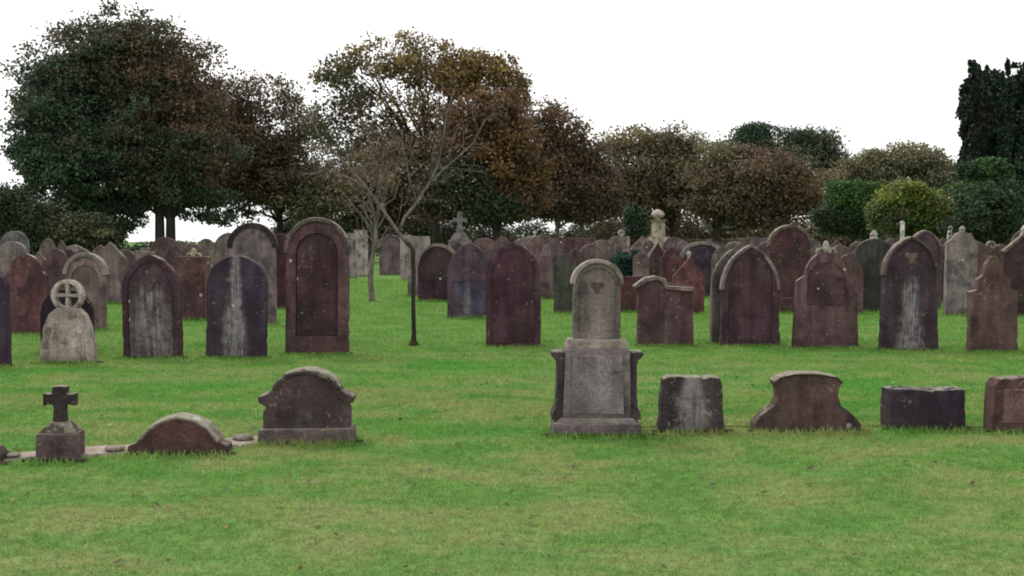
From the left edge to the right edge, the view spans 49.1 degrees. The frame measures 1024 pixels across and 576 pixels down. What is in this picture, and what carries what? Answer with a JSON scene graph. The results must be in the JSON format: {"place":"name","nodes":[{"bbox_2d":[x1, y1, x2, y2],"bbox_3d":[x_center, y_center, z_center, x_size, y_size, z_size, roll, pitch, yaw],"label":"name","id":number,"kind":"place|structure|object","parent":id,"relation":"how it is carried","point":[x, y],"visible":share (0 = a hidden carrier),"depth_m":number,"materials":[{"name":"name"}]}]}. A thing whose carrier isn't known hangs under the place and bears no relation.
{"place":"outdoors","nodes":[
{"label":"outdoors","id":0,"kind":"place"},
{"bbox_2d":[4,435,257,461],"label":"gravel path","id":1,"kind":"structure","parent":0,"point":[93,450],"depth_m":8.42,"materials":[{"name":"grey gravel"}]},
{"bbox_2d":[232,433,252,440],"bbox_3d":[-2.138,1.186,8.923,0.160,0.056,0.157,2,3,38],"label":"rubble stone","id":2,"kind":"object","parent":1,"relation":"on","point":[243,437],"visible":1,"depth_m":8.88,"materials":[{"name":"stone"}]},
{"bbox_2d":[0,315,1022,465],"bbox_3d":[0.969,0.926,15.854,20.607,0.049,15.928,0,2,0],"label":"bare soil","id":3,"kind":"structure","parent":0,"point":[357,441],"depth_m":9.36,"materials":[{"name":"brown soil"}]},
{"bbox_2d":[0,242,1023,575],"bbox_3d":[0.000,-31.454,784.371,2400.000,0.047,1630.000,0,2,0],"label":"ground","id":4,"kind":"structure","parent":0,"point":[222,556],"depth_m":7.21,"materials":[{"name":"green plant"}]},
{"bbox_2d":[0,271,11,364],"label":"headstone","id":5,"kind":"object","parent":4,"relation":"on","point":[5,332],"visible":0.77,"depth_m":14.37,"materials":[{"name":"stone"}]},
{"bbox_2d":[0,241,29,273],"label":"headstone","id":6,"kind":"object","parent":4,"relation":"on","point":[10,251],"visible":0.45,"depth_m":31.48,"materials":[{"name":"stone"}]},
{"bbox_2d":[0,231,29,252],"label":"headstone","id":7,"kind":"object","parent":4,"relation":"on","point":[18,236],"visible":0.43,"depth_m":43.81,"materials":[{"name":"stone"}]},
{"bbox_2d":[5,254,48,332],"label":"headstone","id":8,"kind":"object","parent":4,"relation":"on","point":[27,275],"visible":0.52,"depth_m":19.23,"materials":[{"name":"stone"}]},
{"bbox_2d":[39,238,55,258],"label":"headstone","id":9,"kind":"object","parent":4,"relation":"on","point":[47,246],"visible":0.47,"depth_m":40.64,"materials":[{"name":"stone"}]},
{"bbox_2d":[43,249,67,294],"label":"headstone","id":10,"kind":"object","parent":4,"relation":"on","point":[55,262],"visible":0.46,"depth_m":22.10,"materials":[{"name":"stone"}]},
{"bbox_2d":[0,181,120,244],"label":"bush","id":11,"kind":"object","parent":4,"relation":"on","point":[26,212],"visible":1,"depth_m":63.28,"materials":[{"name":"green plant"}]},
{"bbox_2d":[36,385,84,458],"bbox_3d":[-3.317,1.048,8.234,0.288,0.669,0.257,1,2,-4],"label":"grave cross","id":12,"kind":"object","parent":4,"relation":"on","point":[59,435],"visible":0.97,"depth_m":8.16,"materials":[{"name":"stone"}]},
{"bbox_2d":[0,218,128,255],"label":"hedge","id":13,"kind":"object","parent":4,"relation":"on","point":[90,246],"visible":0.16,"depth_m":91.81,"materials":[{"name":"green plant"}]},
{"bbox_2d":[40,289,94,339],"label":"headstone","id":14,"kind":"object","parent":4,"relation":"on","point":[49,307],"visible":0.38,"depth_m":15.92,"materials":[{"name":"stone"}]},
{"bbox_2d":[40,279,97,361],"bbox_3d":[-5.831,0.506,14.723,0.717,1.240,0.177,0,2,0],"label":"grave cross","id":15,"kind":"object","parent":4,"relation":"on","point":[68,333],"visible":0.91,"depth_m":14.65,"materials":[{"name":"stone"}]},
{"bbox_2d":[63,253,109,328],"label":"headstone","id":16,"kind":"object","parent":4,"relation":"on","point":[89,272],"visible":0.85,"depth_m":20.12,"materials":[{"name":"stone"}]},
{"bbox_2d":[98,242,127,303],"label":"headstone","id":17,"kind":"object","parent":4,"relation":"on","point":[112,256],"visible":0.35,"depth_m":28.25,"materials":[{"name":"stone"}]},
{"bbox_2d":[120,249,135,267],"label":"headstone","id":18,"kind":"object","parent":4,"relation":"on","point":[130,256],"visible":0.29,"depth_m":30.62,"materials":[{"name":"stone"}]},
{"bbox_2d":[0,0,257,241],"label":"broad tree","id":19,"kind":"object","parent":4,"relation":"on","point":[127,110],"visible":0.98,"depth_m":68.19,"materials":[{"name":"green plant"}]},
{"bbox_2d":[121,254,183,356],"bbox_3d":[-4.920,0.314,15.317,0.815,1.551,0.154,0,3,4],"label":"headstone","id":20,"kind":"object","parent":4,"relation":"on","point":[152,307],"visible":0.81,"depth_m":15.26,"materials":[{"name":"stone"}]},
{"bbox_2d":[117,238,199,251],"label":"hedge","id":21,"kind":"object","parent":4,"relation":"on","point":[132,249],"visible":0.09,"depth_m":112.06,"materials":[{"name":"green plant"}]},
{"bbox_2d":[150,237,178,257],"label":"headstone","id":22,"kind":"object","parent":4,"relation":"on","point":[160,246],"visible":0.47,"depth_m":37.86,"materials":[{"name":"stone"}]},
{"bbox_2d":[163,245,179,271],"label":"headstone","id":23,"kind":"object","parent":4,"relation":"on","point":[171,256],"visible":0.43,"depth_m":29.80,"materials":[{"name":"stone"}]},
{"bbox_2d":[128,412,231,452],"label":"headstone","id":24,"kind":"object","parent":4,"relation":"on","point":[182,431],"visible":0.67,"depth_m":8.45,"materials":[{"name":"stone"}]},
{"bbox_2d":[182,243,202,255],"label":"headstone","id":25,"kind":"object","parent":4,"relation":"on","point":[187,248],"visible":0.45,"depth_m":34.37,"materials":[{"name":"stone"}]},
{"bbox_2d":[177,248,210,319],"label":"headstone","id":26,"kind":"object","parent":4,"relation":"on","point":[193,270],"visible":0.8,"depth_m":22.55,"materials":[{"name":"stone"}]},
{"bbox_2d":[210,232,230,268],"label":"headstone","id":27,"kind":"object","parent":4,"relation":"on","point":[220,250],"visible":0.29,"depth_m":26.23,"materials":[{"name":"stone"}]},
{"bbox_2d":[206,255,267,356],"bbox_3d":[-3.763,0.319,15.335,0.826,1.528,0.144,1,2,-1],"label":"headstone","id":28,"kind":"object","parent":4,"relation":"on","point":[237,304],"visible":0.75,"depth_m":15.27,"materials":[{"name":"stone"}]},
{"bbox_2d":[227,223,278,322],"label":"headstone","id":29,"kind":"object","parent":4,"relation":"on","point":[258,243],"visible":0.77,"depth_m":21.65,"materials":[{"name":"stone"}]},
{"bbox_2d":[195,63,366,233],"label":"broad tree","id":30,"kind":"object","parent":4,"relation":"on","point":[270,177],"visible":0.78,"depth_m":80.55,"materials":[{"name":"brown plant"}]},
{"bbox_2d":[275,233,286,308],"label":"headstone","id":31,"kind":"object","parent":4,"relation":"on","point":[281,272],"visible":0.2,"depth_m":26.25,"materials":[{"name":"stone"}]},
{"bbox_2d":[258,366,356,444],"bbox_3d":[-1.640,1.004,8.996,0.788,0.737,0.359,0,2,-4],"label":"headstone","id":32,"kind":"object","parent":4,"relation":"on","point":[309,403],"visible":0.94,"depth_m":8.88,"materials":[{"name":"stone"}]},
{"bbox_2d":[283,217,351,352],"bbox_3d":[-2.756,0.027,15.876,0.932,2.057,0.253,0,1,-2],"label":"headstone","id":33,"kind":"object","parent":4,"relation":"on","point":[317,250],"visible":0.81,"depth_m":15.81,"materials":[{"name":"stone"}]},
{"bbox_2d":[347,233,356,277],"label":"headstone","id":34,"kind":"object","parent":4,"relation":"on","point":[352,258],"visible":0.52,"depth_m":47.57,"materials":[{"name":"stone"}]},
{"bbox_2d":[354,230,367,276],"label":"headstone","id":35,"kind":"object","parent":4,"relation":"on","point":[362,256],"visible":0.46,"depth_m":49.73,"materials":[{"name":"stone"}]},
{"bbox_2d":[331,139,412,301],"bbox_3d":[-3.692,-1.742,29.392,2.241,4.334,1.740,0,2,0],"label":"birch tree","id":36,"kind":"object","parent":4,"relation":"on","point":[374,227],"visible":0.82,"depth_m":29.33,"materials":[{"name":"brown plant"}]},
{"bbox_2d":[270,208,475,256],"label":"hedge","id":37,"kind":"object","parent":4,"relation":"on","point":[448,231],"visible":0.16,"depth_m":98.95,"materials":[{"name":"green plant"}]},
{"bbox_2d":[307,114,440,261],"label":"broad tree","id":38,"kind":"object","parent":4,"relation":"on","point":[393,208],"visible":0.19,"depth_m":84.90,"materials":[{"name":"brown plant"}]},
{"bbox_2d":[378,234,400,274],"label":"headstone","id":39,"kind":"object","parent":4,"relation":"on","point":[389,253],"visible":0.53,"depth_m":52.04,"materials":[{"name":"stone"}]},
{"bbox_2d":[276,84,507,345],"bbox_3d":[-1.781,-1.092,17.030,3.450,4.000,2.253,0,2,0],"label":"bare sapling","id":40,"kind":"object","parent":4,"relation":"on","point":[413,342],"visible":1,"depth_m":17.06,"materials":[{"name":"brown plant"}]},
{"bbox_2d":[400,235,410,279],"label":"headstone","id":41,"kind":"object","parent":4,"relation":"on","point":[404,259],"visible":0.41,"depth_m":45.63,"materials":[{"name":"stone"}]},
{"bbox_2d":[407,236,429,296],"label":"headstone","id":42,"kind":"object","parent":4,"relation":"on","point":[419,244],"visible":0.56,"depth_m":31.87,"materials":[{"name":"stone"}]},
{"bbox_2d":[300,26,537,243],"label":"autumn tree","id":43,"kind":"object","parent":4,"relation":"on","point":[467,73],"visible":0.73,"depth_m":64.98,"materials":[{"name":"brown plant"}]},
{"bbox_2d":[416,243,455,301],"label":"headstone","id":44,"kind":"object","parent":4,"relation":"on","point":[432,262],"visible":0.6,"depth_m":29.42,"materials":[{"name":"stone"}]},
{"bbox_2d":[448,212,471,247],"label":"grave cross","id":45,"kind":"object","parent":4,"relation":"on","point":[460,236],"visible":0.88,"depth_m":49.50,"materials":[{"name":"stone"}]},
{"bbox_2d":[447,243,488,317],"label":"headstone","id":46,"kind":"object","parent":4,"relation":"on","point":[467,268],"visible":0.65,"depth_m":23.00,"materials":[{"name":"stone"}]},
{"bbox_2d":[405,82,556,241],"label":"autumn tree","id":47,"kind":"object","parent":4,"relation":"on","point":[509,187],"visible":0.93,"depth_m":59.79,"materials":[{"name":"brown plant"}]},
{"bbox_2d":[472,238,498,259],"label":"headstone","id":48,"kind":"object","parent":4,"relation":"on","point":[488,247],"visible":0.33,"depth_m":36.63,"materials":[{"name":"stone"}]},
{"bbox_2d":[2,366,1020,575],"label":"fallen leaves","id":49,"kind":"object","parent":4,"relation":"on","point":[414,484],"visible":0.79,"depth_m":7.09,"materials":[{"name":"brown plant"}]},
{"bbox_2d":[486,242,540,345],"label":"headstone","id":50,"kind":"object","parent":4,"relation":"on","point":[513,294],"visible":0.78,"depth_m":16.87,"materials":[{"name":"stone"}]},
{"bbox_2d":[470,220,612,242],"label":"hedge","id":51,"kind":"object","parent":4,"relation":"on","point":[512,236],"visible":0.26,"depth_m":111.41,"materials":[{"name":"green plant"}]},
{"bbox_2d":[526,235,557,260],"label":"headstone","id":52,"kind":"object","parent":4,"relation":"on","point":[535,245],"visible":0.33,"depth_m":34.38,"materials":[{"name":"stone"}]},
{"bbox_2d":[538,243,561,298],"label":"headstone","id":53,"kind":"object","parent":4,"relation":"on","point":[550,254],"visible":0.5,"depth_m":30.61,"materials":[{"name":"stone"}]},
{"bbox_2d":[553,254,575,312],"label":"headstone","id":54,"kind":"object","parent":4,"relation":"on","point":[564,266],"visible":0.71,"depth_m":24.52,"materials":[{"name":"stone"}]},
{"bbox_2d":[568,249,585,266],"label":"headstone","id":55,"kind":"object","parent":4,"relation":"on","point":[576,256],"visible":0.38,"depth_m":28.24,"materials":[{"name":"stone"}]},
{"bbox_2d":[522,94,637,239],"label":"slender tree","id":56,"kind":"object","parent":4,"relation":"on","point":[586,190],"visible":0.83,"depth_m":74.82,"materials":[{"name":"plant"}]},
{"bbox_2d":[565,238,596,254],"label":"headstone","id":57,"kind":"object","parent":4,"relation":"on","point":[579,244],"visible":0.3,"depth_m":39.21,"materials":[{"name":"stone"}]},
{"bbox_2d":[580,244,601,260],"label":"headstone","id":58,"kind":"object","parent":4,"relation":"on","point":[590,251],"visible":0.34,"depth_m":32.34,"materials":[{"name":"stone"}]},
{"bbox_2d":[550,259,642,433],"bbox_3d":[0.709,0.549,9.433,0.769,1.593,0.416,0,2,-1],"label":"monument","id":59,"kind":"object","parent":4,"relation":"on","point":[596,358],"visible":0.93,"depth_m":9.30,"materials":[{"name":"stone"}]},
{"bbox_2d":[592,240,613,252],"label":"headstone","id":60,"kind":"object","parent":4,"relation":"on","point":[603,245],"visible":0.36,"depth_m":36.62,"materials":[{"name":"stone"}]},
{"bbox_2d":[597,248,617,266],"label":"headstone","id":61,"kind":"object","parent":4,"relation":"on","point":[607,254],"visible":0.19,"depth_m":28.28,"materials":[{"name":"stone"}]},
{"bbox_2d":[608,236,625,253],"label":"headstone","id":62,"kind":"object","parent":4,"relation":"on","point":[617,242],"visible":0.33,"depth_m":45.61,"materials":[{"name":"stone"}]},
{"bbox_2d":[618,229,629,252],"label":"headstone","id":63,"kind":"object","parent":4,"relation":"on","point":[626,240],"visible":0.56,"depth_m":50.80,"materials":[{"name":"stone"}]},
{"bbox_2d":[610,248,640,275],"bbox_3d":[2.807,-0.145,26.974,0.880,1.618,0.748,0,2,0],"label":"bush","id":64,"kind":"object","parent":4,"relation":"on","point":[623,261],"visible":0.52,"depth_m":26.78,"materials":[{"name":"green plant"}]},
{"bbox_2d":[621,276,644,311],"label":"headstone","id":65,"kind":"object","parent":4,"relation":"on","point":[628,296],"visible":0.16,"depth_m":25.12,"materials":[{"name":"stone"}]},
{"bbox_2d":[621,200,650,244],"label":"bush","id":66,"kind":"object","parent":4,"relation":"on","point":[635,221],"visible":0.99,"depth_m":57.60,"materials":[{"name":"green plant"}]},
{"bbox_2d":[629,236,647,254],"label":"headstone","id":67,"kind":"object","parent":4,"relation":"on","point":[640,242],"visible":0.21,"depth_m":37.86,"materials":[{"name":"stone"}]},
{"bbox_2d":[633,253,648,276],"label":"headstone","id":68,"kind":"object","parent":4,"relation":"on","point":[640,264],"visible":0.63,"depth_m":26.25,"materials":[{"name":"stone"}]},
{"bbox_2d":[588,210,703,247],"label":"hedge","id":69,"kind":"object","parent":4,"relation":"on","point":[683,232],"visible":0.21,"depth_m":103.47,"materials":[{"name":"green plant"}]},
{"bbox_2d":[641,240,654,254],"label":"headstone","id":70,"kind":"object","parent":4,"relation":"on","point":[647,247],"visible":0.27,"depth_m":34.36,"materials":[{"name":"stone"}]},
{"bbox_2d":[594,119,713,237],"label":"broad tree","id":71,"kind":"object","parent":4,"relation":"on","point":[651,182],"visible":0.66,"depth_m":86.62,"materials":[{"name":"green plant"}]},
{"bbox_2d":[647,242,664,281],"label":"headstone","id":72,"kind":"object","parent":4,"relation":"on","point":[655,254],"visible":0.26,"depth_m":31.44,"materials":[{"name":"stone"}]},
{"bbox_2d":[646,209,669,246],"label":"pedestal monument","id":73,"kind":"object","parent":4,"relation":"on","point":[657,233],"visible":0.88,"depth_m":57.07,"materials":[{"name":"stone"}]},
{"bbox_2d":[632,275,694,344],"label":"headstone","id":74,"kind":"object","parent":4,"relation":"on","point":[664,311],"visible":0.81,"depth_m":17.03,"materials":[{"name":"stone"}]},
{"bbox_2d":[659,247,683,282],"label":"headstone","id":75,"kind":"object","parent":4,"relation":"on","point":[671,262],"visible":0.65,"depth_m":27.57,"materials":[{"name":"stone"}]},
{"bbox_2d":[662,237,681,250],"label":"headstone","id":76,"kind":"object","parent":4,"relation":"on","point":[673,242],"visible":0.28,"depth_m":40.66,"materials":[{"name":"stone"}]},
{"bbox_2d":[672,251,704,313],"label":"headstone","id":77,"kind":"object","parent":4,"relation":"on","point":[688,273],"visible":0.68,"depth_m":24.55,"materials":[{"name":"stone"}]},
{"bbox_2d":[656,374,724,429],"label":"headstone","id":78,"kind":"object","parent":4,"relation":"on","point":[689,402],"visible":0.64,"depth_m":9.41,"materials":[{"name":"stone"}]},
{"bbox_2d":[680,241,719,296],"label":"headstone","id":79,"kind":"object","parent":4,"relation":"on","point":[702,252],"visible":0.48,"depth_m":31.48,"materials":[{"name":"stone"}]},
{"bbox_2d":[681,239,738,245],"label":"stone wall","id":80,"kind":"structure","parent":4,"relation":"on","point":[724,242],"depth_m":87.64,"materials":[{"name":"stone"}]},
{"bbox_2d":[711,246,729,274],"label":"headstone","id":81,"kind":"object","parent":4,"relation":"on","point":[719,253],"visible":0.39,"depth_m":30.63,"materials":[{"name":"stone"}]},
{"bbox_2d":[709,249,735,342],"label":"headstone","id":82,"kind":"object","parent":4,"relation":"on","point":[715,298],"visible":0.36,"depth_m":17.41,"materials":[{"name":"stone"}]},
{"bbox_2d":[671,137,826,243],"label":"broad tree","id":83,"kind":"object","parent":4,"relation":"on","point":[743,190],"visible":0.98,"depth_m":78.81,"materials":[{"name":"brown plant"}]},
{"bbox_2d":[719,245,780,344],"bbox_3d":[3.628,0.176,17.090,0.921,1.670,0.192,0,2,1],"label":"headstone","id":84,"kind":"object","parent":4,"relation":"on","point":[749,286],"visible":0.84,"depth_m":17.03,"materials":[{"name":"stone"}]},
{"bbox_2d":[739,238,767,247],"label":"headstone","id":85,"kind":"object","parent":4,"relation":"on","point":[756,242],"visible":0.24,"depth_m":40.66,"materials":[{"name":"stone"}]},
{"bbox_2d":[711,120,853,217],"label":"broad tree","id":86,"kind":"object","parent":4,"relation":"on","point":[810,141],"visible":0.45,"depth_m":123.08,"materials":[{"name":"green plant"}]},
{"bbox_2d":[766,225,812,313],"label":"headstone","id":87,"kind":"object","parent":4,"relation":"on","point":[789,251],"visible":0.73,"depth_m":24.50,"materials":[{"name":"stone"}]},
{"bbox_2d":[682,217,899,247],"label":"hedge","id":88,"kind":"object","parent":4,"relation":"on","point":[706,231],"visible":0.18,"depth_m":104.93,"materials":[{"name":"green plant"}]},
{"bbox_2d":[750,371,860,429],"bbox_3d":[2.484,0.985,9.489,0.898,0.560,0.218,0,2,0],"label":"headstone","id":89,"kind":"object","parent":4,"relation":"on","point":[803,399],"visible":0.67,"depth_m":9.40,"materials":[{"name":"stone"}]},
{"bbox_2d":[791,241,858,346],"bbox_3d":[4.680,0.157,16.719,0.968,1.730,0.144,0,1,1],"label":"headstone","id":90,"kind":"object","parent":4,"relation":"on","point":[825,306],"visible":0.88,"depth_m":16.66,"materials":[{"name":"stone"}]},
{"bbox_2d":[830,245,850,257],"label":"headstone","id":91,"kind":"object","parent":4,"relation":"on","point":[841,250],"visible":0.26,"depth_m":29.80,"materials":[{"name":"stone"}]},
{"bbox_2d":[805,178,898,243],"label":"bush","id":92,"kind":"object","parent":4,"relation":"on","point":[839,213],"visible":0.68,"depth_m":61.32,"materials":[{"name":"green plant"}]},
{"bbox_2d":[841,254,862,312],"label":"headstone","id":93,"kind":"object","parent":4,"relation":"on","point":[853,267],"visible":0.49,"depth_m":24.27,"materials":[{"name":"stone"}]},
{"bbox_2d":[854,230,890,311],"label":"headstone","id":94,"kind":"object","parent":4,"relation":"on","point":[871,252],"visible":0.52,"depth_m":25.06,"materials":[{"name":"stone"}]},
{"bbox_2d":[807,139,959,222],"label":"broad tree","id":95,"kind":"object","parent":4,"relation":"on","point":[930,168],"visible":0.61,"depth_m":116.08,"materials":[{"name":"green plant"}]},
{"bbox_2d":[878,236,938,348],"bbox_3d":[5.831,0.141,16.449,0.868,1.800,0.191,0,2,-2],"label":"headstone","id":96,"kind":"object","parent":4,"relation":"on","point":[909,273],"visible":0.83,"depth_m":16.39,"materials":[{"name":"stone"}]},
{"bbox_2d":[861,176,956,239],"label":"bush","id":97,"kind":"object","parent":4,"relation":"on","point":[916,206],"visible":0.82,"depth_m":55.31,"materials":[{"name":"green plant"}]},
{"bbox_2d":[880,386,965,427],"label":"headstone","id":98,"kind":"object","parent":4,"relation":"on","point":[928,407],"visible":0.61,"depth_m":9.50,"materials":[{"name":"stone"}]},
{"bbox_2d":[913,230,943,307],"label":"headstone","id":99,"kind":"object","parent":4,"relation":"on","point":[931,240],"visible":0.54,"depth_m":26.26,"materials":[{"name":"stone"}]},
{"bbox_2d":[941,244,944,301],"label":"headstone","id":100,"kind":"object","parent":4,"relation":"on","point":[942,270],"visible":0.03,"depth_m":29.01,"materials":[{"name":"stone"}]},
{"bbox_2d":[943,226,977,314],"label":"headstone","id":101,"kind":"object","parent":4,"relation":"on","point":[960,261],"visible":0.81,"depth_m":23.75,"materials":[{"name":"stone"}]},
{"bbox_2d":[933,156,1023,246],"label":"bush","id":102,"kind":"object","parent":4,"relation":"on","point":[989,207],"visible":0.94,"depth_m":44.36,"materials":[{"name":"green plant"}]},
{"bbox_2d":[977,241,996,276],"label":"headstone","id":103,"kind":"object","parent":4,"relation":"on","point":[985,251],"visible":0.13,"depth_m":27.57,"materials":[{"name":"stone"}]},
{"bbox_2d":[954,57,1023,202],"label":"yew tree","id":104,"kind":"object","parent":4,"relation":"on","point":[989,112],"visible":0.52,"depth_m":47.70,"materials":[{"name":"green plant"}]},
{"bbox_2d":[966,256,1017,350],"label":"headstone","id":105,"kind":"object","parent":4,"relation":"on","point":[992,322],"visible":0.83,"depth_m":16.15,"materials":[{"name":"stone"}]},
{"bbox_2d":[983,375,1023,429],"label":"headstone","id":106,"kind":"object","parent":4,"relation":"on","point":[1003,402],"visible":0.69,"depth_m":9.39,"materials":[{"name":"stone"}]},
{"bbox_2d":[1001,225,1023,315],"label":"headstone","id":107,"kind":"object","parent":4,"relation":"on","point":[1013,259],"visible":0.62,"depth_m":23.51,"materials":[{"name":"stone"}]},
{"bbox_2d":[0,0,1023,241],"label":"sky","id":108,"kind":"structure","parent":0,"point":[880,72],"materials":[{"name":"white"}]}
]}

